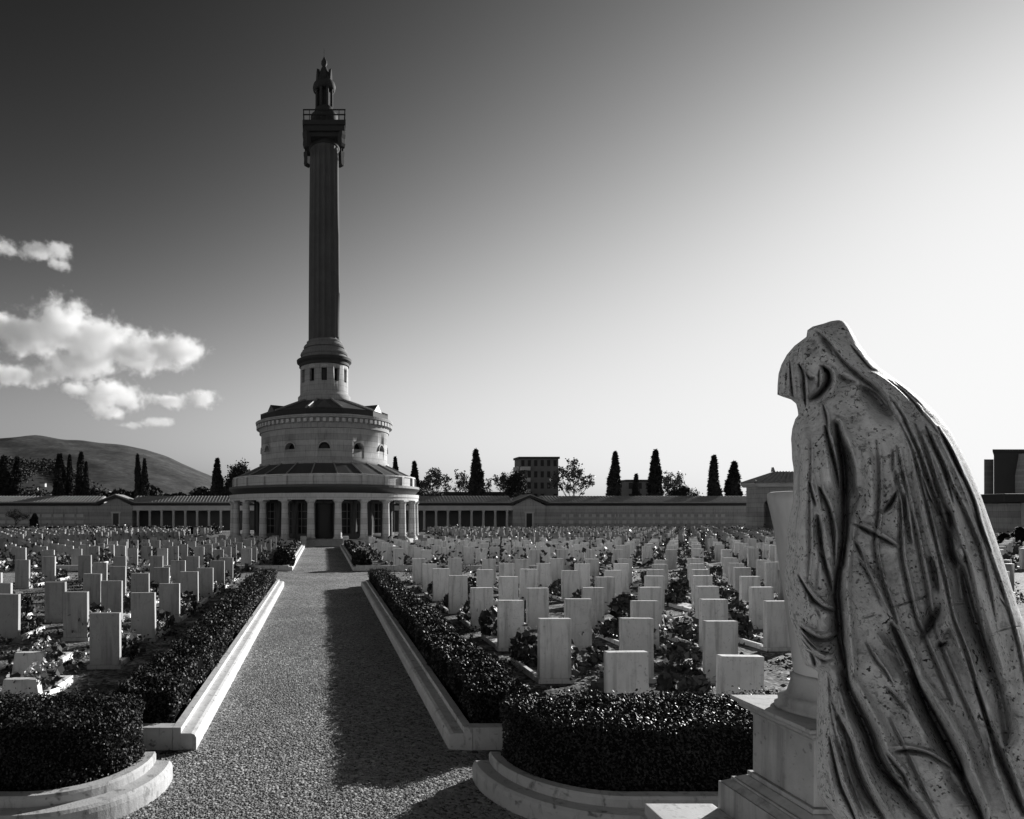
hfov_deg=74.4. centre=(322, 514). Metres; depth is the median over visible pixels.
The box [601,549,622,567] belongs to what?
gravestone
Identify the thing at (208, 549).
gravestone
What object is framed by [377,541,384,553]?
gravestone
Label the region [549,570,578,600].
gravestone
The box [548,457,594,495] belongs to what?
leafy tree
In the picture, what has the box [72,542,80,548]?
gravestone
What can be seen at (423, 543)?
gravestone
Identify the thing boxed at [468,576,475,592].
grave shrub
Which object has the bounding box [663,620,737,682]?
gravestone
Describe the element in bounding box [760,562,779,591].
gravestone
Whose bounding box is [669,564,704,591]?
gravestone
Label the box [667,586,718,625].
gravestone
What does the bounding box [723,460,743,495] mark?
cypress tree
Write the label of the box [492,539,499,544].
gravestone
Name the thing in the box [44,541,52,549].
gravestone
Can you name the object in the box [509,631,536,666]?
grave shrub
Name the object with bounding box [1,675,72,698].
tomb
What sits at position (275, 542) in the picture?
gravestone
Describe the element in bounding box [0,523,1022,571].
grave planting
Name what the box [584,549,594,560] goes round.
gravestone
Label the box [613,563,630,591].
gravestone
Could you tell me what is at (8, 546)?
gravestone
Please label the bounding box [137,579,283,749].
path kerb
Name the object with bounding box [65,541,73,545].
gravestone
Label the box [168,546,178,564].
gravestone
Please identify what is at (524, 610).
grave shrub
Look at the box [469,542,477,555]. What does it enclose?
gravestone
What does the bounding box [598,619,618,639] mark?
grave shrub
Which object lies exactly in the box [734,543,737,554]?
gravestone
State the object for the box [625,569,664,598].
gravestone
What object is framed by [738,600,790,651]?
gravestone
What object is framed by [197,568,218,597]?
gravestone
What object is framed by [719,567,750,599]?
gravestone
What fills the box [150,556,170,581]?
gravestone
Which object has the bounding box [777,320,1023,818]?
mourning statue
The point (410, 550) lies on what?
gravestone
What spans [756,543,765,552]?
gravestone
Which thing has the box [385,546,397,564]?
gravestone
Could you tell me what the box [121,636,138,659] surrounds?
grave shrub
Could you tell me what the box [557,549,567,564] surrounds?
gravestone
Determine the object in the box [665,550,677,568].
gravestone
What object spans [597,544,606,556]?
gravestone
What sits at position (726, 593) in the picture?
grave shrub
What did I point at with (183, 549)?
gravestone
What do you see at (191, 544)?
gravestone
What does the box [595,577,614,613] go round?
gravestone
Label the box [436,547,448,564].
gravestone
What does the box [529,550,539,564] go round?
gravestone
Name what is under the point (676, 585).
grave shrub
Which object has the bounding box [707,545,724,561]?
gravestone
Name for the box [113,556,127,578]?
gravestone
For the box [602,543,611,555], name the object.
gravestone
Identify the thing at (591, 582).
flower bouquet
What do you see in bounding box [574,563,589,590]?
gravestone
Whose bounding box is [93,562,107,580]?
gravestone
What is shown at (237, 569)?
grave shrub
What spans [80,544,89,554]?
gravestone
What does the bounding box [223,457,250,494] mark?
evergreen tree
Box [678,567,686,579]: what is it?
grave shrub
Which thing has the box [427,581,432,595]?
grave shrub
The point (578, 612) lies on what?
gravestone
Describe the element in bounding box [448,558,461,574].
gravestone
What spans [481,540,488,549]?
gravestone
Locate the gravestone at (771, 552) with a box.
[768,545,776,561]
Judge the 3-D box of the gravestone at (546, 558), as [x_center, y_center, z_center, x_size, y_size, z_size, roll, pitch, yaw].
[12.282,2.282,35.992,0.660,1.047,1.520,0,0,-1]
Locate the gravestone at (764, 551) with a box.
[759,545,768,559]
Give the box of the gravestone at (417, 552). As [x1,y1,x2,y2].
[414,547,423,557]
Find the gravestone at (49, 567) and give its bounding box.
[40,556,69,581]
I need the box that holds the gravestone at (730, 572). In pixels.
[720,563,743,589]
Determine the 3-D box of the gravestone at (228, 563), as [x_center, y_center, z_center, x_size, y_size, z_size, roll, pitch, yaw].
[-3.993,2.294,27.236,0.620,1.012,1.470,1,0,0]
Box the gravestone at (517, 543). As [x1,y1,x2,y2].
[513,542,521,558]
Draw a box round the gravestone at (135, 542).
[130,540,138,555]
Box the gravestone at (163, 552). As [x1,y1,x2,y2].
[157,548,167,564]
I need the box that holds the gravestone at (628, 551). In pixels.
[626,544,629,558]
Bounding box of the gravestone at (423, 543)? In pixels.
[419,541,426,549]
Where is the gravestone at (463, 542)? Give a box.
[460,540,468,546]
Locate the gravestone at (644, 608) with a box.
[599,600,661,650]
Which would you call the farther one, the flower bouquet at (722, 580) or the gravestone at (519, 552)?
the gravestone at (519, 552)
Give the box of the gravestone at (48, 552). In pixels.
[43,550,54,555]
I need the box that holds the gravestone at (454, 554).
[447,549,457,559]
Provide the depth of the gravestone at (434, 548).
37.78 m
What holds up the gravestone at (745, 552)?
on the ground at (104, 680)
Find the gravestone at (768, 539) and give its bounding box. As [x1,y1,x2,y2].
[765,537,772,544]
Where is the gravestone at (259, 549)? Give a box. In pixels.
[253,545,263,561]
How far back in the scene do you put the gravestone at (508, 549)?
37.80 m
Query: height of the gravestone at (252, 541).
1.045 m
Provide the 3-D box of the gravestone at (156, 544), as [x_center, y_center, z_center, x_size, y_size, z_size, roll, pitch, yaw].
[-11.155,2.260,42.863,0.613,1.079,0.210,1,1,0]
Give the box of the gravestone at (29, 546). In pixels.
[27,543,35,558]
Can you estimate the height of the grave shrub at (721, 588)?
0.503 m
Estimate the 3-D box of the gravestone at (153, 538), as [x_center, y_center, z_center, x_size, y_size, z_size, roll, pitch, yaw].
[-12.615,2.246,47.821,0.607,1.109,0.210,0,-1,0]
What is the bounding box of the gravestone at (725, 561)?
[712,557,736,582]
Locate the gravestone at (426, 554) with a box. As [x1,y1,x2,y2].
[420,550,430,563]
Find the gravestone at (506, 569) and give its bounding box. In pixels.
[493,563,514,590]
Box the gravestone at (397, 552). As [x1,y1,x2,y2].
[393,548,402,564]
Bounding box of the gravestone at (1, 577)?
[0,572,2,582]
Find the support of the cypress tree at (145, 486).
on the ground at (104, 680)
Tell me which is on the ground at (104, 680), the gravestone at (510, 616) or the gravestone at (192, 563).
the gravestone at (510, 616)
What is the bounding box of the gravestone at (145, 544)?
[141,543,149,558]
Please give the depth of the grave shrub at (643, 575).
23.87 m
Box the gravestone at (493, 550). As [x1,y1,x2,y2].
[490,547,499,564]
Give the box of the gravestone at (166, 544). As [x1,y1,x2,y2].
[164,542,172,557]
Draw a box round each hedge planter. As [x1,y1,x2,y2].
[0,751,172,818]
[472,751,717,818]
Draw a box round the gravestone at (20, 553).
[14,548,37,568]
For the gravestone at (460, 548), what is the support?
on the ground at (104, 680)
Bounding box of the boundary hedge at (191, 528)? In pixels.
[1,525,219,533]
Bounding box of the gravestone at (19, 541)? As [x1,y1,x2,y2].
[18,538,25,547]
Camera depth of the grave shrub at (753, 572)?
26.23 m
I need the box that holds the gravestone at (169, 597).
[159,583,190,622]
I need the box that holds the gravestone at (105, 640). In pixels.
[87,612,139,668]
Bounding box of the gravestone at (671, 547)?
[653,546,676,561]
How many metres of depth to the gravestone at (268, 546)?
45.29 m
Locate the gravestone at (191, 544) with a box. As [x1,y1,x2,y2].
[187,541,195,555]
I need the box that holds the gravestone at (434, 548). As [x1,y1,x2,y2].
[431,545,440,561]
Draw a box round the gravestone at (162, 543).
[161,540,168,547]
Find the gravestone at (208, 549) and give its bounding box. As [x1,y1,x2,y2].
[203,544,211,561]
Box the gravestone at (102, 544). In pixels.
[95,543,103,558]
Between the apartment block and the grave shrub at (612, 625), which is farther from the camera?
the apartment block
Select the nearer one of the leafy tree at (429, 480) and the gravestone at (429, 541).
the gravestone at (429, 541)
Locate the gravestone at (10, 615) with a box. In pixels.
[0,594,44,641]
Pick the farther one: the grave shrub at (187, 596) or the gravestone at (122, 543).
the gravestone at (122, 543)
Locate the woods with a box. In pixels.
[7,454,143,495]
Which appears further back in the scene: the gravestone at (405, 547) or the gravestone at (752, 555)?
the gravestone at (405, 547)
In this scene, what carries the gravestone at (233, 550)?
on the ground at (104, 680)
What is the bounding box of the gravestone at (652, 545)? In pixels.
[634,544,653,560]
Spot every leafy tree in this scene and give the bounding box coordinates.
[419,467,452,495]
[452,469,469,495]
[484,478,492,495]
[491,472,508,495]
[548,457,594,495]
[662,470,685,495]
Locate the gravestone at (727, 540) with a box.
[726,538,733,545]
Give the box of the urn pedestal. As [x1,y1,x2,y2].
[718,695,834,818]
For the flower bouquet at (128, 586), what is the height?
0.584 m
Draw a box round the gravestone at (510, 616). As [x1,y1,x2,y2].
[481,600,523,650]
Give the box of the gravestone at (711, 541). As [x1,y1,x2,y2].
[709,539,717,552]
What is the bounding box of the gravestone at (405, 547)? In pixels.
[402,542,410,556]
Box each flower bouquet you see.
[6,652,73,694]
[17,631,73,666]
[20,612,41,634]
[30,570,46,583]
[67,608,110,636]
[121,625,150,656]
[125,587,158,598]
[126,579,130,590]
[127,561,144,577]
[156,620,171,637]
[180,597,192,617]
[213,581,230,594]
[225,576,234,586]
[455,604,477,625]
[488,624,534,632]
[559,613,594,639]
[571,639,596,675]
[590,576,594,586]
[615,618,678,643]
[668,611,732,642]
[688,602,730,613]
[688,686,715,696]
[712,573,727,585]
[719,584,732,595]
[730,600,762,617]
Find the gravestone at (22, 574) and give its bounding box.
[13,560,43,588]
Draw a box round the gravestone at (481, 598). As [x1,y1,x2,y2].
[459,587,492,628]
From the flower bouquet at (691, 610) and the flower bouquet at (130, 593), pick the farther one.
the flower bouquet at (130, 593)
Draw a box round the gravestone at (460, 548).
[455,545,463,559]
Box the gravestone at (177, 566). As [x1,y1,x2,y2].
[171,560,185,582]
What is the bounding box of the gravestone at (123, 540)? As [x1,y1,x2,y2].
[120,539,127,548]
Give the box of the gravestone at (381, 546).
[380,542,388,557]
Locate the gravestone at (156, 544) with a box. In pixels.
[152,540,159,551]
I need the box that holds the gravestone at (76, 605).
[61,591,89,640]
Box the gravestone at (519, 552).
[508,546,524,564]
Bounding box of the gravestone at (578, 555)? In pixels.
[573,544,583,561]
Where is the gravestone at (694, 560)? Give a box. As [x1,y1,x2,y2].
[670,558,701,580]
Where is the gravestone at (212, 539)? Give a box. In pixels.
[209,537,215,542]
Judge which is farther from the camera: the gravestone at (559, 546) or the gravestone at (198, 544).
the gravestone at (198, 544)
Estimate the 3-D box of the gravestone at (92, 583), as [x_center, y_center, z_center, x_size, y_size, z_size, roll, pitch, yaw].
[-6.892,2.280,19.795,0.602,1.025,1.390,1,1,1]
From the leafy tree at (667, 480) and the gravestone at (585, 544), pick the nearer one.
the gravestone at (585, 544)
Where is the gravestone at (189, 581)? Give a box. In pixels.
[180,571,207,607]
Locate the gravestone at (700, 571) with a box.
[667,569,709,600]
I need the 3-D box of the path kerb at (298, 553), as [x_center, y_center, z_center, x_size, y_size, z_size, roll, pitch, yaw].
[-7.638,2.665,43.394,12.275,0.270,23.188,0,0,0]
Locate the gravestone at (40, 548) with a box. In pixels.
[37,546,56,564]
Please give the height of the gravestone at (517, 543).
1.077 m
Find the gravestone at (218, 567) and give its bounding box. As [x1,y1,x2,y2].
[210,561,229,588]
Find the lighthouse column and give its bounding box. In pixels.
[227,57,418,546]
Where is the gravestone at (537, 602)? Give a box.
[524,588,548,629]
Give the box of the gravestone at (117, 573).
[109,566,130,597]
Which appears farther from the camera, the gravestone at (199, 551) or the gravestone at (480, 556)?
the gravestone at (199, 551)
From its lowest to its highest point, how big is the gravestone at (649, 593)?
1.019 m
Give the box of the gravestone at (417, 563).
[406,558,425,583]
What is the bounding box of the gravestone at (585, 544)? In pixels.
[580,542,588,558]
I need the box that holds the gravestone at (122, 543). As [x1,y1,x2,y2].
[118,542,126,555]
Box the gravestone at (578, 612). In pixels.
[564,598,593,650]
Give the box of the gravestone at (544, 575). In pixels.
[536,563,551,587]
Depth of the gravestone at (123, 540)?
45.35 m
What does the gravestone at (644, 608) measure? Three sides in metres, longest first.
1.520 x 1.022 x 0.660 m
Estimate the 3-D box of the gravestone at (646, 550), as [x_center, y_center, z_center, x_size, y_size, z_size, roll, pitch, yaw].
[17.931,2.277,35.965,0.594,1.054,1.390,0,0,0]
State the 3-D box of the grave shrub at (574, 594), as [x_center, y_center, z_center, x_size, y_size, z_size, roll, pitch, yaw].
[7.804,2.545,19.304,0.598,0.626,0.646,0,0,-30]
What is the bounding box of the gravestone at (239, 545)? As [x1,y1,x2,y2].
[234,542,242,558]
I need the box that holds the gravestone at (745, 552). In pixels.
[737,546,753,562]
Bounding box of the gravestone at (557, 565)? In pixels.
[550,558,563,582]
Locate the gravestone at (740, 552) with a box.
[737,543,747,561]
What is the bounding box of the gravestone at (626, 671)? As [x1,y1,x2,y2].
[573,650,648,698]
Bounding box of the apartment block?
[513,457,559,496]
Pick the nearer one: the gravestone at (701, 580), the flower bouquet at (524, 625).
the flower bouquet at (524, 625)
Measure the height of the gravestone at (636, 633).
1.067 m
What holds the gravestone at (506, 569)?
on the ground at (104, 680)
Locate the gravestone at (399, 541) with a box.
[397,540,405,547]
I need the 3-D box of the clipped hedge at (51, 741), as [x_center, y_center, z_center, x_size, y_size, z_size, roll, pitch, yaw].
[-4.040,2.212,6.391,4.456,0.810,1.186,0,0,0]
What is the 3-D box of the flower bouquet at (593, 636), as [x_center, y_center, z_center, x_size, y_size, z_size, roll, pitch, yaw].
[5.259,2.446,13.574,0.967,0.694,0.891,0,0,23]
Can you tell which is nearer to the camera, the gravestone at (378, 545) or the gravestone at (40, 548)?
the gravestone at (40, 548)
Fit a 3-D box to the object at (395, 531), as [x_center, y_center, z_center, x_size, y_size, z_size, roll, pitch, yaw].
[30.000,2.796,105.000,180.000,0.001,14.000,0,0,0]
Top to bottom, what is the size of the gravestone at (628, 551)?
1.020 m
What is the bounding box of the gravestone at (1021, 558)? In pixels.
[1015,548,1023,568]
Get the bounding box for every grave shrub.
[15,591,33,617]
[21,615,41,631]
[56,568,67,578]
[89,602,105,633]
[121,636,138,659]
[123,598,130,612]
[150,580,158,599]
[156,609,174,631]
[180,590,199,613]
[225,570,229,582]
[233,563,242,578]
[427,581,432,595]
[443,593,447,607]
[463,599,469,619]
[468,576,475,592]
[478,606,496,635]
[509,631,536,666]
[524,600,525,621]
[548,579,560,596]
[572,589,581,597]
[585,642,609,666]
[586,673,603,698]
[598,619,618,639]
[607,594,636,621]
[641,572,646,584]
[654,659,712,698]
[664,590,685,604]
[666,640,702,666]
[669,580,688,594]
[671,617,696,639]
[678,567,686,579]
[679,578,688,586]
[708,566,721,579]
[715,583,727,594]
[720,589,738,605]
[728,614,755,638]
[729,599,748,616]
[746,566,755,575]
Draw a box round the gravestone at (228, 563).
[220,557,237,580]
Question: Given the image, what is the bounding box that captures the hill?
[0,435,225,494]
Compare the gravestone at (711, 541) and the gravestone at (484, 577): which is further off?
the gravestone at (711, 541)
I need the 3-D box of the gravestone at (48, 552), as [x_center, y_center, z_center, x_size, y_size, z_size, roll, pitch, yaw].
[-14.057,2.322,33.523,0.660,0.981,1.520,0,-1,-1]
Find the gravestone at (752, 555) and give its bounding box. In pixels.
[744,548,758,567]
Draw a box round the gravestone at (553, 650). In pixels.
[510,618,574,683]
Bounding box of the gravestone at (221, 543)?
[217,540,224,546]
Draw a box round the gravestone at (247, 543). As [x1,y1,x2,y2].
[244,540,250,546]
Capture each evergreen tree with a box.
[4,509,28,526]
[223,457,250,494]
[416,481,444,495]
[503,469,531,498]
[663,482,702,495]
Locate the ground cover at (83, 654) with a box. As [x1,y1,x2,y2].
[0,563,1023,698]
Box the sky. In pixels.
[0,0,1023,497]
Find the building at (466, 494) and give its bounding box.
[433,492,502,495]
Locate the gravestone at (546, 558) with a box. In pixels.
[540,546,549,562]
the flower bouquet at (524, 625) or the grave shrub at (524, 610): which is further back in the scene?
the grave shrub at (524, 610)
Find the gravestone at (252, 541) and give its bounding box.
[247,538,254,546]
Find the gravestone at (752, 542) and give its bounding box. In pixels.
[748,539,756,547]
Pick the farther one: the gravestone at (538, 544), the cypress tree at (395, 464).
the cypress tree at (395, 464)
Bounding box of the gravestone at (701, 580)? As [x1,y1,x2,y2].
[668,575,711,612]
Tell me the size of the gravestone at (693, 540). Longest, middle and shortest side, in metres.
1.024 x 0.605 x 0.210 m
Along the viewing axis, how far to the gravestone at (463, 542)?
42.75 m
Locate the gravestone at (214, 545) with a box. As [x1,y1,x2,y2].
[210,543,218,554]
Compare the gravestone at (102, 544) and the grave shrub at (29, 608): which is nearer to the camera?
the grave shrub at (29, 608)
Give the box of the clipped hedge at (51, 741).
[0,683,145,790]
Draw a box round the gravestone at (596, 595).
[562,587,604,629]
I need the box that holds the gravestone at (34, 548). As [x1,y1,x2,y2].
[31,545,40,559]
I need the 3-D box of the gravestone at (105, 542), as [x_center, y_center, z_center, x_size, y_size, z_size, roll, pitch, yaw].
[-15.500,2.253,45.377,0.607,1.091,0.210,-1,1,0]
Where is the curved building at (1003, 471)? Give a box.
[984,449,1023,503]
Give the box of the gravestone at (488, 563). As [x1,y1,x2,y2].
[482,559,495,583]
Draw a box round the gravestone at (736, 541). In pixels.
[732,540,740,553]
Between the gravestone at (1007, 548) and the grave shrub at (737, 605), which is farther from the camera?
the gravestone at (1007, 548)
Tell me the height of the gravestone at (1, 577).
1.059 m
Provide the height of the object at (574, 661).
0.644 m
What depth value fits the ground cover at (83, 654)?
14.46 m
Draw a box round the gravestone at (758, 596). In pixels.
[728,587,773,628]
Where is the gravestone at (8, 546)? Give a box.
[6,544,15,561]
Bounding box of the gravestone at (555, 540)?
[551,539,558,542]
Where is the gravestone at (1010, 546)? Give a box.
[1002,542,1011,558]
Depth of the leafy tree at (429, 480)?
127.83 m
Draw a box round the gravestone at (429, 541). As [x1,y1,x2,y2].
[427,539,432,547]
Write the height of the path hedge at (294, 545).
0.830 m
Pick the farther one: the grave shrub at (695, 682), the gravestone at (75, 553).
the gravestone at (75, 553)
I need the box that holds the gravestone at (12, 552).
[10,546,30,563]
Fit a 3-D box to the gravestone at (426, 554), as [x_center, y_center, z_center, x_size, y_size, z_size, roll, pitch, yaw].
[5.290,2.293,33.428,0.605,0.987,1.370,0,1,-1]
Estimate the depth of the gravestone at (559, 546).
40.28 m
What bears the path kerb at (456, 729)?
on the ground at (104, 680)
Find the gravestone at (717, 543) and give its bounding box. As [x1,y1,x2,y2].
[713,542,721,552]
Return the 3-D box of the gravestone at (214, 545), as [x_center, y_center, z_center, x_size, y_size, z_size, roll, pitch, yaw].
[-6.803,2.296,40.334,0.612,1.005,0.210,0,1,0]
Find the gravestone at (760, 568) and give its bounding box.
[756,560,770,581]
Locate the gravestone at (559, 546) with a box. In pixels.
[558,543,565,548]
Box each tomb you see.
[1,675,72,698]
[12,651,72,675]
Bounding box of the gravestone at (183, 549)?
[179,544,187,559]
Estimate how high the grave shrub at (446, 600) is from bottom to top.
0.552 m
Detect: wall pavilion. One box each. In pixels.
[740,467,793,528]
[980,494,1023,532]
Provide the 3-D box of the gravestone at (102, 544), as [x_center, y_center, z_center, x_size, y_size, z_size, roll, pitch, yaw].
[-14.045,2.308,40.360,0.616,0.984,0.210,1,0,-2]
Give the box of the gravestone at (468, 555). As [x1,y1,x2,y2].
[462,547,473,564]
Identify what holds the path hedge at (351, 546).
on the ground at (104, 680)
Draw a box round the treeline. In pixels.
[21,483,230,498]
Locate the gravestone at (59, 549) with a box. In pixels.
[56,544,65,558]
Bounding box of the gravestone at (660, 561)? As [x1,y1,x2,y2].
[637,560,669,583]
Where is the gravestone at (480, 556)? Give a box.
[475,548,485,564]
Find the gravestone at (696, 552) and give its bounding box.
[678,548,703,567]
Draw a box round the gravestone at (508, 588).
[493,576,517,608]
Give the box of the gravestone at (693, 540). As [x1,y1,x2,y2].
[689,539,697,545]
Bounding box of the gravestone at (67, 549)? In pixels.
[63,546,73,564]
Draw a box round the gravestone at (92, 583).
[83,573,101,606]
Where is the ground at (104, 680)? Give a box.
[0,533,1023,759]
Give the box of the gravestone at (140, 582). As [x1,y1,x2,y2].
[131,573,158,603]
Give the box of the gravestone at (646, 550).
[632,546,651,564]
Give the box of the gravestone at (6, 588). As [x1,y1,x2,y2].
[0,583,32,614]
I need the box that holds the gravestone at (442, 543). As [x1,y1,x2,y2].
[440,541,447,546]
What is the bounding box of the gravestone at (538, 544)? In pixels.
[536,542,543,549]
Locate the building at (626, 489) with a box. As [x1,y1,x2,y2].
[621,480,648,495]
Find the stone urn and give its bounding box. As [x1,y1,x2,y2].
[767,491,817,719]
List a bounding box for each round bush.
[273,548,295,565]
[351,549,371,565]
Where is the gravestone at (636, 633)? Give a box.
[589,617,656,682]
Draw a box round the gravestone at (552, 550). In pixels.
[549,543,557,557]
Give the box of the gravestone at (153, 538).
[150,537,157,545]
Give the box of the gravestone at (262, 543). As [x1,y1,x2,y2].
[258,542,265,558]
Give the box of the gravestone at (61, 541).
[58,539,66,543]
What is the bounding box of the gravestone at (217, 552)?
[213,549,223,560]
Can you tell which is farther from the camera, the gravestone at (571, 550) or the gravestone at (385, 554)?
the gravestone at (385, 554)
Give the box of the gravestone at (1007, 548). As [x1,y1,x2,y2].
[998,544,1008,559]
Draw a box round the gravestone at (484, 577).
[468,569,494,601]
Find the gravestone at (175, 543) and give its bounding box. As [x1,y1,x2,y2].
[173,541,180,545]
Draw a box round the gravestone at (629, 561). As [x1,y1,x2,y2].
[618,559,633,583]
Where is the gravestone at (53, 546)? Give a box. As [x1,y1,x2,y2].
[50,543,58,555]
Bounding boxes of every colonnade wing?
[0,494,253,529]
[394,494,745,529]
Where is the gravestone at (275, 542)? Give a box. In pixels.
[269,537,276,549]
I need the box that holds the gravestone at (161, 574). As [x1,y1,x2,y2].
[153,567,169,589]
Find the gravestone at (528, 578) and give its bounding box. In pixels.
[518,569,536,599]
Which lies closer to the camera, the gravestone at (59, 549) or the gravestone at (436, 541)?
the gravestone at (59, 549)
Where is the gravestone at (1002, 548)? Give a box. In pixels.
[999,546,1005,559]
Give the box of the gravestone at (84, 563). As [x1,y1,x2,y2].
[78,555,91,581]
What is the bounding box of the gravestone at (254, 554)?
[247,547,259,564]
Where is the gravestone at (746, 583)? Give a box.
[729,576,759,612]
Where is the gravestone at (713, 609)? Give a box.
[664,599,727,651]
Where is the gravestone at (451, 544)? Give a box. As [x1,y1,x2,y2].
[446,543,454,548]
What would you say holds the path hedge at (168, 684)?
on the ground at (104, 680)
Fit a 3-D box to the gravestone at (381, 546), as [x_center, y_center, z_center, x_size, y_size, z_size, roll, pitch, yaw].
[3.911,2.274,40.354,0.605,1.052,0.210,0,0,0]
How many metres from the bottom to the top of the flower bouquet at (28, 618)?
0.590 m
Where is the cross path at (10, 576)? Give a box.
[3,572,1023,581]
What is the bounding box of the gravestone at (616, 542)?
[611,539,618,548]
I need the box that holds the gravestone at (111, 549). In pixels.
[105,545,114,560]
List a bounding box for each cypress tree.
[0,455,11,495]
[9,456,21,495]
[29,513,38,525]
[51,453,66,495]
[65,454,73,495]
[73,451,84,495]
[81,460,90,495]
[133,453,141,497]
[140,457,149,495]
[209,457,224,495]
[392,456,398,470]
[410,461,419,493]
[467,448,485,495]
[605,451,621,495]
[631,473,640,495]
[645,449,663,495]
[706,454,722,495]
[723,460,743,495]
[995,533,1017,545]
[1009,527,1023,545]
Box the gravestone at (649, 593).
[615,587,663,628]
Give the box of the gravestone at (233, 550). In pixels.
[227,545,239,561]
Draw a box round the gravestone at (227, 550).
[221,547,234,563]
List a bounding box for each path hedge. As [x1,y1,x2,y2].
[113,566,277,722]
[272,539,301,564]
[344,540,372,564]
[367,568,532,722]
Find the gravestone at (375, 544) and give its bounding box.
[374,539,381,548]
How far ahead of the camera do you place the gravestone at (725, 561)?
25.59 m
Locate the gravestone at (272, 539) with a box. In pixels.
[267,538,274,551]
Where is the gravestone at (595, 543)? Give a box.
[591,540,598,546]
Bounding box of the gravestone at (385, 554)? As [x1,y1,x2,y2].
[380,543,391,561]
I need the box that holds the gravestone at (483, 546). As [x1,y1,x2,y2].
[474,544,487,560]
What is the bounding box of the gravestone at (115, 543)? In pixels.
[109,541,117,555]
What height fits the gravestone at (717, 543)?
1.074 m
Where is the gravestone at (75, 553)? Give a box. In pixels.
[71,549,92,564]
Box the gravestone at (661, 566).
[632,564,667,591]
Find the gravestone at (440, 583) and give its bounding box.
[424,568,449,600]
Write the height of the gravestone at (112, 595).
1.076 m
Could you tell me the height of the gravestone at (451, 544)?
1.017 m
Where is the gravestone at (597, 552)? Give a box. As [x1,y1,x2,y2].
[582,547,601,563]
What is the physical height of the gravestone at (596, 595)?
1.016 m
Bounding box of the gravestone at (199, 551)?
[194,547,204,564]
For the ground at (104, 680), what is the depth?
13.27 m
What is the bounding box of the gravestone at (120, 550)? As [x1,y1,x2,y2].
[116,546,125,555]
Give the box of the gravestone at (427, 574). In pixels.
[417,564,436,591]
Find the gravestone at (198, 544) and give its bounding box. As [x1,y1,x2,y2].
[196,541,203,546]
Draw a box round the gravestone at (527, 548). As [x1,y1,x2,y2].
[526,545,534,555]
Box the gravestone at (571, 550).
[565,546,574,564]
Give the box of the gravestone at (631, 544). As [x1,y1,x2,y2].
[624,542,633,557]
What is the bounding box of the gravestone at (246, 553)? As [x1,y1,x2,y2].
[241,548,251,564]
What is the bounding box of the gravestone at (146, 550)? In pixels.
[141,546,151,564]
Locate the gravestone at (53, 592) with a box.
[43,582,66,622]
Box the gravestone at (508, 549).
[500,545,510,561]
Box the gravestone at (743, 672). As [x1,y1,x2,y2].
[660,654,763,698]
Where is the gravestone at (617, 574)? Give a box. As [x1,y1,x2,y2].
[604,570,621,600]
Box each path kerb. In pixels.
[56,544,304,570]
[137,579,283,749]
[340,544,599,570]
[361,579,507,749]
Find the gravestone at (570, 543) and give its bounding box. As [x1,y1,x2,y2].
[564,541,572,545]
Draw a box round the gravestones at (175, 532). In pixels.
[0,526,1013,599]
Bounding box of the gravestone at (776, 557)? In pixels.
[775,549,778,561]
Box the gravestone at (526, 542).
[523,540,530,552]
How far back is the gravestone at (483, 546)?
37.82 m
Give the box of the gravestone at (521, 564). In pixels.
[515,559,528,583]
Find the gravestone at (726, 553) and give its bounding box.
[706,549,731,566]
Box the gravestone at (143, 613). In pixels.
[131,592,169,641]
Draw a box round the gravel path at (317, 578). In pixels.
[118,547,523,818]
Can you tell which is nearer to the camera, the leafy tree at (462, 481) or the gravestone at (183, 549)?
the gravestone at (183, 549)
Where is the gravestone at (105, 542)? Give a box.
[100,538,107,553]
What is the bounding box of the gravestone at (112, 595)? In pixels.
[101,581,130,621]
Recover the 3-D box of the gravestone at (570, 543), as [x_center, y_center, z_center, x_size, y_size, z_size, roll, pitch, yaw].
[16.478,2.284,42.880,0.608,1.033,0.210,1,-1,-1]
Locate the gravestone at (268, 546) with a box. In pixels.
[264,539,271,553]
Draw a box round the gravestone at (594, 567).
[585,559,598,584]
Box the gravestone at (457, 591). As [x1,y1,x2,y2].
[436,575,467,613]
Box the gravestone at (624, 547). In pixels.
[610,545,626,562]
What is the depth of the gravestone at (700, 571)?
20.58 m
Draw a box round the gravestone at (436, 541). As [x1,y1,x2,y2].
[433,539,440,544]
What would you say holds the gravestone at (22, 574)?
on the ground at (104, 680)
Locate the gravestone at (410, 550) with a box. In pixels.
[406,545,416,561]
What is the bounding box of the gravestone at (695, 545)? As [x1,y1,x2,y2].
[680,544,700,559]
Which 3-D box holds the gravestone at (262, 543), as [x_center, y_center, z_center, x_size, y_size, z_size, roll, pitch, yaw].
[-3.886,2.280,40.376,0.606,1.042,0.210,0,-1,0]
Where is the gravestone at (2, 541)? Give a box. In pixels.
[0,539,5,551]
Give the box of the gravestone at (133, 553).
[127,549,137,564]
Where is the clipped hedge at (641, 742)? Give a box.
[499,684,780,790]
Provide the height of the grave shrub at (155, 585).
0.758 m
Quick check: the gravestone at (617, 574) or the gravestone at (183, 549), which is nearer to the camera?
the gravestone at (617, 574)
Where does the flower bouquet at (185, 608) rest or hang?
on the ground at (104, 680)
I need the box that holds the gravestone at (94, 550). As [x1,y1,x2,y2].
[89,546,107,563]
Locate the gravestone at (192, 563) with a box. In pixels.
[186,556,198,570]
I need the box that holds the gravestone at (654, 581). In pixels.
[644,576,665,613]

